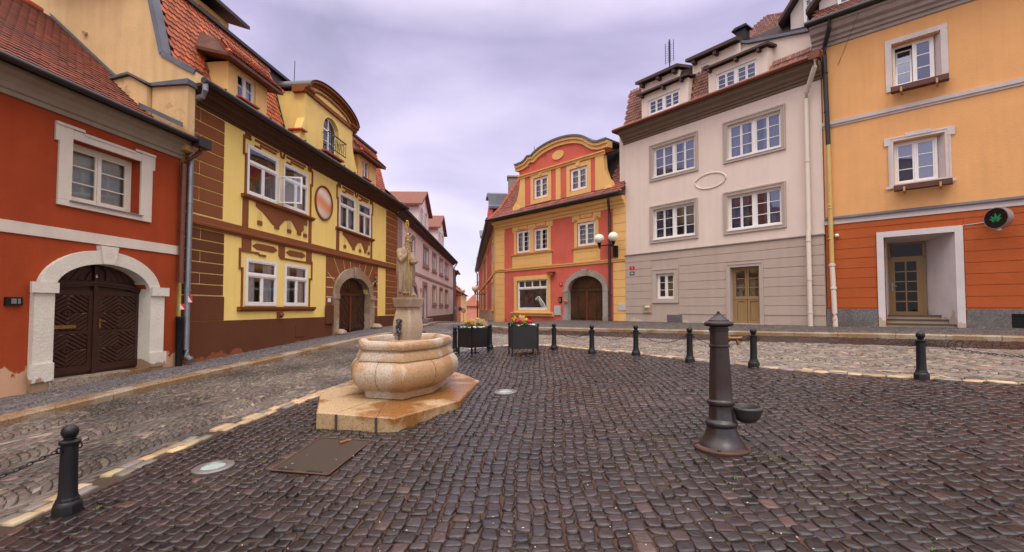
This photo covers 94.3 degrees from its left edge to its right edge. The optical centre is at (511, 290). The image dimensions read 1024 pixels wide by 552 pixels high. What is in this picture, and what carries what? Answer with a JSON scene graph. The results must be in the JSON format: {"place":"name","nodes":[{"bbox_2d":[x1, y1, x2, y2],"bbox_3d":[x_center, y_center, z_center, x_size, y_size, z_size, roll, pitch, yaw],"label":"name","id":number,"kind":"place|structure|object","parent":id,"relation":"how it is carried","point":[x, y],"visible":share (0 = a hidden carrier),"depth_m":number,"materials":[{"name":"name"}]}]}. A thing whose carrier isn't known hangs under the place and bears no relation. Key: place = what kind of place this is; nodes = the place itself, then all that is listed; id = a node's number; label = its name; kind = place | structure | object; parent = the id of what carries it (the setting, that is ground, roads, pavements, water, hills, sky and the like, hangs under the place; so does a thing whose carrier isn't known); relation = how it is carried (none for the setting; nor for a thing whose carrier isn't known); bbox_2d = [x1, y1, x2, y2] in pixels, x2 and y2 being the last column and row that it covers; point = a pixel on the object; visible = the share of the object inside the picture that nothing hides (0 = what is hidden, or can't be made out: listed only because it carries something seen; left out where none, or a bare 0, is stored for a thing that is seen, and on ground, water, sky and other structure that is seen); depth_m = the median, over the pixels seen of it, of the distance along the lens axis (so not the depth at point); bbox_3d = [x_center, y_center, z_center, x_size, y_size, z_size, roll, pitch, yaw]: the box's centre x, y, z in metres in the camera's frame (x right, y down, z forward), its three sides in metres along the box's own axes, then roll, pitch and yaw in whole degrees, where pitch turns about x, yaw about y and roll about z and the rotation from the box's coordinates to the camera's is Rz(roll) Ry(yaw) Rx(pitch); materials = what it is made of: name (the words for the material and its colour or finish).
{"place":"outdoors","nodes":[
{"label":"outdoors","id":0,"kind":"place"},
{"bbox_2d":[0,323,425,414],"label":"pavement","id":1,"kind":"structure","parent":0,"point":[25,401],"depth_m":10.51,"materials":[{"name":"stone"}]},
{"bbox_2d":[1,321,436,410],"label":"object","id":2,"kind":"object","parent":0,"point":[165,368],"visible":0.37,"depth_m":9.15,"materials":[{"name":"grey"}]},
{"bbox_2d":[437,321,482,324],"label":"road","id":3,"kind":"structure","parent":0,"point":[455,323],"depth_m":33.37,"materials":[{"name":"grey stone"}]},
{"bbox_2d":[221,0,789,300],"label":"sky","id":4,"kind":"structure","parent":0,"point":[449,96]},
{"bbox_2d":[0,330,1022,512],"bbox_3d":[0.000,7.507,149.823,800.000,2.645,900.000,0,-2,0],"label":"ground","id":5,"kind":"structure","parent":0,"point":[104,478],"depth_m":5.87,"materials":[{"name":"grey stone"}]},
{"bbox_2d":[0,0,211,397],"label":"red house","id":6,"kind":"structure","parent":5,"relation":"on","point":[92,185],"depth_m":9.90,"materials":[{"name":"paint"}]},
{"bbox_2d":[53,265,140,377],"bbox_3d":[-8.880,0.828,10.090,0.181,2.810,2.110,0,-2,8],"label":"door","id":7,"kind":"structure","parent":6,"relation":"in","point":[96,314],"depth_m":10.10,"materials":[{"name":"brown wood"}]},
{"bbox_2d":[71,143,131,211],"bbox_3d":[-8.958,-2.370,10.222,0.150,1.230,1.490,0,-2,8],"label":"window","id":8,"kind":"structure","parent":6,"relation":"in","point":[98,178],"depth_m":10.27,"materials":[{"name":"beige paint"}]},
{"bbox_2d":[31,0,408,364],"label":"yellow house","id":9,"kind":"structure","parent":5,"relation":"on","point":[269,131],"depth_m":14.90,"materials":[{"name":"paint"}]},
{"bbox_2d":[245,258,277,305],"bbox_3d":[-8.072,-0.234,15.227,0.179,1.460,1.560,0,-2,7],"label":"window","id":10,"kind":"structure","parent":9,"relation":"in","point":[267,280],"depth_m":15.22,"materials":[{"name":"white paint"}]},
{"bbox_2d":[247,144,278,203],"bbox_3d":[-8.025,-3.698,15.307,0.085,1.530,1.550,0,-2,7],"label":"window","id":11,"kind":"structure","parent":9,"relation":"in","point":[263,169],"depth_m":15.26,"materials":[{"name":"white paint"}]},
{"bbox_2d":[282,162,307,214],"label":"window","id":12,"kind":"structure","parent":9,"relation":"in","point":[297,173],"depth_m":17.36,"materials":[{"name":"white paint"}]},
{"bbox_2d":[284,263,307,305],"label":"window","id":13,"kind":"structure","parent":9,"relation":"in","point":[298,280],"depth_m":17.22,"materials":[{"name":"white paint"}]},
{"bbox_2d":[339,191,355,231],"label":"window","id":14,"kind":"structure","parent":9,"relation":"in","point":[350,208],"depth_m":21.40,"materials":[{"name":"white paint"}]},
{"bbox_2d":[357,201,370,237],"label":"window","id":15,"kind":"structure","parent":9,"relation":"in","point":[365,215],"depth_m":23.17,"materials":[{"name":"white paint"}]},
{"bbox_2d":[0,321,458,426],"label":"kerb","id":16,"kind":"structure","parent":5,"relation":"on","point":[8,419],"depth_m":9.48,"materials":[{"name":"stone"}]},
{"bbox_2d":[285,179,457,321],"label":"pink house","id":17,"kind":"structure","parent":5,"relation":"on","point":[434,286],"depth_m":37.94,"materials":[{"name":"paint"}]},
{"bbox_2d":[410,238,413,251],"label":"window","id":18,"kind":"structure","parent":17,"relation":"in","point":[411,247],"depth_m":32.51,"materials":[{"name":"white paint"}]},
{"bbox_2d":[424,247,426,263],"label":"window","id":19,"kind":"structure","parent":17,"relation":"in","point":[425,250],"depth_m":38.10,"materials":[{"name":"grey glass"}]},
{"bbox_2d":[433,287,434,302],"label":"window","id":20,"kind":"structure","parent":17,"relation":"in","point":[433,287],"depth_m":43.03,"materials":[{"name":"beige"}]},
{"bbox_2d":[453,269,460,320],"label":"narrow house","id":21,"kind":"structure","parent":5,"relation":"on","point":[457,272],"depth_m":59.85,"materials":[{"name":"white paint"}]},
{"bbox_2d":[456,288,461,321],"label":"orange house","id":22,"kind":"structure","parent":5,"relation":"on","point":[458,300],"depth_m":72.29,"materials":[{"name":"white paint"}]},
{"bbox_2d":[456,286,467,321],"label":"yellow terrace","id":23,"kind":"structure","parent":5,"relation":"on","point":[463,300],"depth_m":92.56,"materials":[{"name":"white paint"}]},
{"bbox_2d":[466,281,478,320],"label":"end house","id":24,"kind":"structure","parent":5,"relation":"on","point":[471,309],"depth_m":112.00,"materials":[{"name":"pink paint"}]},
{"bbox_2d":[0,344,1023,526],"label":"border course","id":25,"kind":"object","parent":5,"relation":"on","point":[31,511],"visible":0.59,"depth_m":6.63,"materials":[{"name":"beige stone"}]},
{"bbox_2d":[475,134,626,321],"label":"salmon house","id":26,"kind":"structure","parent":5,"relation":"on","point":[556,209],"depth_m":25.29,"materials":[{"name":"paint"}]},
{"bbox_2d":[472,285,484,294],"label":"street lamp","id":27,"kind":"object","parent":26,"relation":"attached to","point":[475,288],"visible":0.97,"depth_m":45.28,"materials":[{"name":"white glass"}]},
{"bbox_2d":[517,230,528,252],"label":"window","id":28,"kind":"structure","parent":26,"relation":"in","point":[521,236],"depth_m":27.64,"materials":[{"name":"white paint"}]},
{"bbox_2d":[518,279,546,309],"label":"window","id":29,"kind":"structure","parent":26,"relation":"in","point":[532,294],"depth_m":26.88,"materials":[{"name":"white paint"}]},
{"bbox_2d":[534,227,547,250],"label":"window","id":30,"kind":"structure","parent":26,"relation":"in","point":[538,233],"depth_m":26.52,"materials":[{"name":"white paint"}]},
{"bbox_2d":[578,221,594,246],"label":"window","id":31,"kind":"structure","parent":26,"relation":"in","point":[586,231],"depth_m":24.00,"materials":[{"name":"white paint"}]},
{"bbox_2d":[594,232,617,257],"bbox_3d":[4.537,-2.119,22.382,0.783,1.131,1.280,2,-3,-42],"label":"wall lamp","id":32,"kind":"object","parent":26,"relation":"attached to","point":[612,238],"visible":1,"depth_m":22.36,"materials":[{"name":"white glass"}]},
{"bbox_2d":[612,36,827,325],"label":"pale house","id":33,"kind":"structure","parent":5,"relation":"on","point":[723,188],"depth_m":18.40,"materials":[{"name":"beige paint"}]},
{"bbox_2d":[657,273,673,298],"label":"window","id":34,"kind":"structure","parent":33,"relation":"in","point":[666,275],"depth_m":20.45,"materials":[{"name":"white paint"}]},
{"bbox_2d":[665,39,673,65],"bbox_3d":[7.412,-10.762,22.337,0.060,2.100,0.468,2,-3,-38],"label":"tv aerial","id":35,"kind":"object","parent":33,"relation":"on","point":[669,53],"visible":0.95,"depth_m":22.33,"materials":[{"name":"metal"}]},
{"bbox_2d":[654,137,694,176],"bbox_3d":[7.004,-5.638,20.361,0.172,1.310,2.000,2,-3,-38],"label":"window","id":36,"kind":"structure","parent":33,"relation":"in","point":[662,164],"depth_m":20.34,"materials":[{"name":"white paint"}]},
{"bbox_2d":[655,203,694,238],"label":"window","id":37,"kind":"structure","parent":33,"relation":"in","point":[663,227],"depth_m":20.25,"materials":[{"name":"white paint"}]},
{"bbox_2d":[732,266,759,323],"bbox_3d":[8.851,0.190,17.819,0.155,2.110,1.090,2,-3,-38],"label":"door","id":38,"kind":"structure","parent":33,"relation":"in","point":[746,299],"depth_m":17.81,"materials":[{"name":"beige paint"}]},
{"bbox_2d":[729,111,780,158],"bbox_3d":[9.073,-5.723,17.721,0.171,1.320,1.930,2,-3,-38],"label":"window","id":39,"kind":"structure","parent":33,"relation":"in","point":[739,143],"depth_m":17.67,"materials":[{"name":"white paint"}]},
{"bbox_2d":[729,187,781,229],"bbox_3d":[9.052,-2.979,17.645,0.172,1.330,1.940,2,-3,-38],"label":"window","id":40,"kind":"structure","parent":33,"relation":"in","point":[739,205],"depth_m":17.60,"materials":[{"name":"white paint"}]},
{"bbox_2d":[446,324,1023,349],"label":"dark gutter strip","id":41,"kind":"object","parent":5,"relation":"on","point":[1011,345],"visible":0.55,"depth_m":12.98,"materials":[{"name":"grey stone"}]},
{"bbox_2d":[483,320,1023,341],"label":"kerb","id":42,"kind":"structure","parent":5,"relation":"on","point":[1002,338],"depth_m":13.86,"materials":[{"name":"stone"}]},
{"bbox_2d":[726,0,1023,327],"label":"orange house","id":43,"kind":"structure","parent":5,"relation":"on","point":[943,256],"depth_m":14.28,"materials":[{"name":"paint"}]},
{"bbox_2d":[887,241,927,314],"bbox_3d":[12.417,-0.355,14.940,0.920,2.340,0.132,-2,-3,43],"label":"door","id":44,"kind":"structure","parent":43,"relation":"in","point":[907,284],"depth_m":14.94,"materials":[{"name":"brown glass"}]},
{"bbox_2d":[892,36,934,86],"bbox_3d":[12.246,-6.876,14.492,0.960,1.300,0.315,-2,-3,43],"label":"window","id":45,"kind":"structure","parent":43,"relation":"in","point":[913,63],"depth_m":14.50,"materials":[{"name":"white paint"}]},
{"bbox_2d":[894,136,937,183],"bbox_3d":[12.163,-3.871,14.316,0.990,1.280,0.171,-2,-3,43],"label":"window","id":46,"kind":"structure","parent":43,"relation":"in","point":[915,160],"depth_m":14.28,"materials":[{"name":"white paint"}]},
{"bbox_2d":[890,73,948,94],"bbox_3d":[12.004,-6.044,14.002,1.300,0.200,0.355,-2,-3,43],"label":"window box","id":47,"kind":"object","parent":43,"relation":"attached to","point":[936,80],"visible":1,"depth_m":13.91,"materials":[{"name":"brown wood"}]},
{"bbox_2d":[894,178,952,192],"bbox_3d":[12.004,-3.046,13.888,1.300,0.200,0.355,-2,-3,43],"label":"window box","id":48,"kind":"object","parent":43,"relation":"attached to","point":[926,184],"visible":1,"depth_m":13.77,"materials":[{"name":"brown wood"}]},
{"bbox_2d":[984,207,1013,230],"bbox_3d":[12.992,-1.885,12.687,0.373,0.621,0.699,0,-2,-9],"label":"round leaf sign","id":49,"kind":"object","parent":43,"relation":"attached to","point":[998,218],"visible":1,"depth_m":12.53,"materials":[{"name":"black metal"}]},
{"bbox_2d":[0,345,1023,551],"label":"cobbled square","id":50,"kind":"structure","parent":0,"point":[880,392],"depth_m":4.39,"materials":[{"name":"grey stone"}]},
{"bbox_2d":[51,424,82,516],"bbox_3d":[-3.830,1.576,4.103,0.194,0.827,0.194,2,-3,-37],"label":"bollard","id":51,"kind":"object","parent":50,"relation":"on","point":[68,501],"visible":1,"depth_m":4.06,"materials":[{"name":"black metal"}]},
{"bbox_2d":[0,450,57,478],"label":"chain","id":52,"kind":"object","parent":51,"relation":"hanging from","point":[24,466],"visible":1,"depth_m":3.79,"materials":[{"name":"black metal"}]},
{"bbox_2d":[191,460,234,476],"bbox_3d":[-3.169,1.897,5.042,0.396,0.070,0.396,-2,0,0],"label":"ground light","id":53,"kind":"object","parent":50,"relation":"on","point":[211,467],"visible":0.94,"depth_m":5.00,"materials":[{"name":"white glass"}]},
{"bbox_2d":[270,436,371,475],"bbox_3d":[-2.110,1.853,5.324,0.743,0.134,1.207,0,-2,7],"label":"steel hatch","id":54,"kind":"object","parent":50,"relation":"on","point":[320,455],"visible":1,"depth_m":5.24,"materials":[{"name":"brown"}]},
{"bbox_2d":[452,327,457,351],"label":"bollard","id":55,"kind":"object","parent":50,"relation":"on","point":[454,347],"visible":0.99,"depth_m":13.75,"materials":[{"name":"black metal"}]},
{"bbox_2d":[457,325,489,353],"bbox_3d":[-1.100,1.407,13.576,0.676,0.818,0.676,2,-3,-43],"label":"planter","id":56,"kind":"object","parent":50,"relation":"on","point":[471,338],"visible":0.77,"depth_m":13.38,"materials":[{"name":"black metal"}]},
{"bbox_2d":[486,324,492,348],"bbox_3d":[-0.660,1.426,14.256,0.194,0.827,0.194,-1,-2,21],"label":"bollard","id":57,"kind":"object","parent":50,"relation":"on","point":[490,338],"visible":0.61,"depth_m":14.20,"materials":[{"name":"black metal"}]},
{"bbox_2d":[494,389,516,395],"bbox_3d":[-0.109,1.749,8.090,0.396,0.070,0.396,-3,0,0],"label":"ground light","id":58,"kind":"object","parent":50,"relation":"on","point":[504,392],"visible":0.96,"depth_m":8.01,"materials":[{"name":"white glass"}]},
{"bbox_2d":[508,322,538,356],"bbox_3d":[0.300,1.315,12.809,0.756,0.878,0.756,0,-2,-8],"label":"planter","id":59,"kind":"object","parent":50,"relation":"on","point":[523,337],"visible":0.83,"depth_m":12.49,"materials":[{"name":"black metal"}]},
{"bbox_2d":[78,355,975,549],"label":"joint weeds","id":60,"kind":"object","parent":50,"relation":"on","point":[636,450],"visible":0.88,"depth_m":4.59,"materials":[{"name":"green plant"}]},
{"bbox_2d":[550,323,557,349],"bbox_3d":[1.190,1.344,13.459,0.194,0.827,0.194,1,-2,-22],"label":"bollard","id":61,"kind":"object","parent":50,"relation":"on","point":[553,345],"visible":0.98,"depth_m":13.41,"materials":[{"name":"black metal"}]},
{"bbox_2d":[588,325,595,353],"bbox_3d":[2.060,1.301,12.259,0.194,0.827,0.194,0,-2,9],"label":"bollard","id":62,"kind":"object","parent":50,"relation":"on","point":[591,350],"visible":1,"depth_m":12.21,"materials":[{"name":"black metal"}]},
{"bbox_2d":[631,325,639,355],"bbox_3d":[3.030,1.255,11.621,0.194,0.827,0.194,0,-2,-12],"label":"bollard","id":63,"kind":"object","parent":50,"relation":"on","point":[635,350],"visible":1,"depth_m":11.57,"materials":[{"name":"black metal"}]},
{"bbox_2d":[685,327,694,362],"bbox_3d":[3.820,1.206,10.212,0.194,0.827,0.194,-1,-2,16],"label":"bollard","id":64,"kind":"object","parent":50,"relation":"on","point":[689,357],"visible":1,"depth_m":10.16,"materials":[{"name":"black metal"}]},
{"bbox_2d":[747,328,759,367],"bbox_3d":[4.720,1.155,9.283,0.194,0.827,0.194,0,-2,1],"label":"bollard","id":65,"kind":"object","parent":50,"relation":"on","point":[753,360],"visible":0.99,"depth_m":9.23,"materials":[{"name":"black metal"}]},
{"bbox_2d":[912,331,929,380],"bbox_3d":[6.480,1.065,7.525,0.194,0.827,0.194,0,-2,-11],"label":"bollard","id":66,"kind":"object","parent":50,"relation":"on","point":[921,373],"visible":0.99,"depth_m":7.48,"materials":[{"name":"black metal"}]},
{"bbox_2d":[928,344,1023,357],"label":"chain","id":67,"kind":"object","parent":66,"relation":"hanging from","point":[976,351],"visible":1,"depth_m":7.16,"materials":[{"name":"black metal"}]},
{"bbox_2d":[0,324,1023,518],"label":"cobbled road","id":68,"kind":"structure","parent":0,"point":[257,388],"depth_m":8.37,"materials":[{"name":"grey stone"}]},
{"bbox_2d":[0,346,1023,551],"bbox_3d":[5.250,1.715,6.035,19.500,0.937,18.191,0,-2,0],"label":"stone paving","id":69,"kind":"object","parent":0,"point":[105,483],"visible":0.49,"depth_m":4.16,"materials":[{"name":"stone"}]},
{"bbox_2d":[316,298,478,432],"bbox_3d":[-1.890,1.116,8.499,2.520,1.954,4.827,0,-2,0],"label":"fountain","id":70,"kind":"object","parent":69,"relation":"on","point":[405,375],"visible":0.99,"depth_m":7.28,"materials":[{"name":"stone"}]},
{"bbox_2d":[396,220,417,297],"bbox_3d":[-1.892,-0.548,8.591,0.417,1.379,0.380,0,-2,0],"label":"statue","id":71,"kind":"object","parent":70,"relation":"on","point":[406,261],"visible":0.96,"depth_m":8.46,"materials":[{"name":"stone"}]},
{"bbox_2d":[694,311,763,456],"bbox_3d":[2.269,0.946,4.988,0.721,1.453,0.554,-1,-2,0],"label":"water pump","id":72,"kind":"object","parent":69,"relation":"on","point":[720,437],"visible":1,"depth_m":4.89,"materials":[{"name":"metal"}]},
{"bbox_2d":[487,320,1023,335],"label":"pavement","id":73,"kind":"structure","parent":0,"point":[764,327],"depth_m":15.71,"materials":[{"name":"stone"}]}
]}

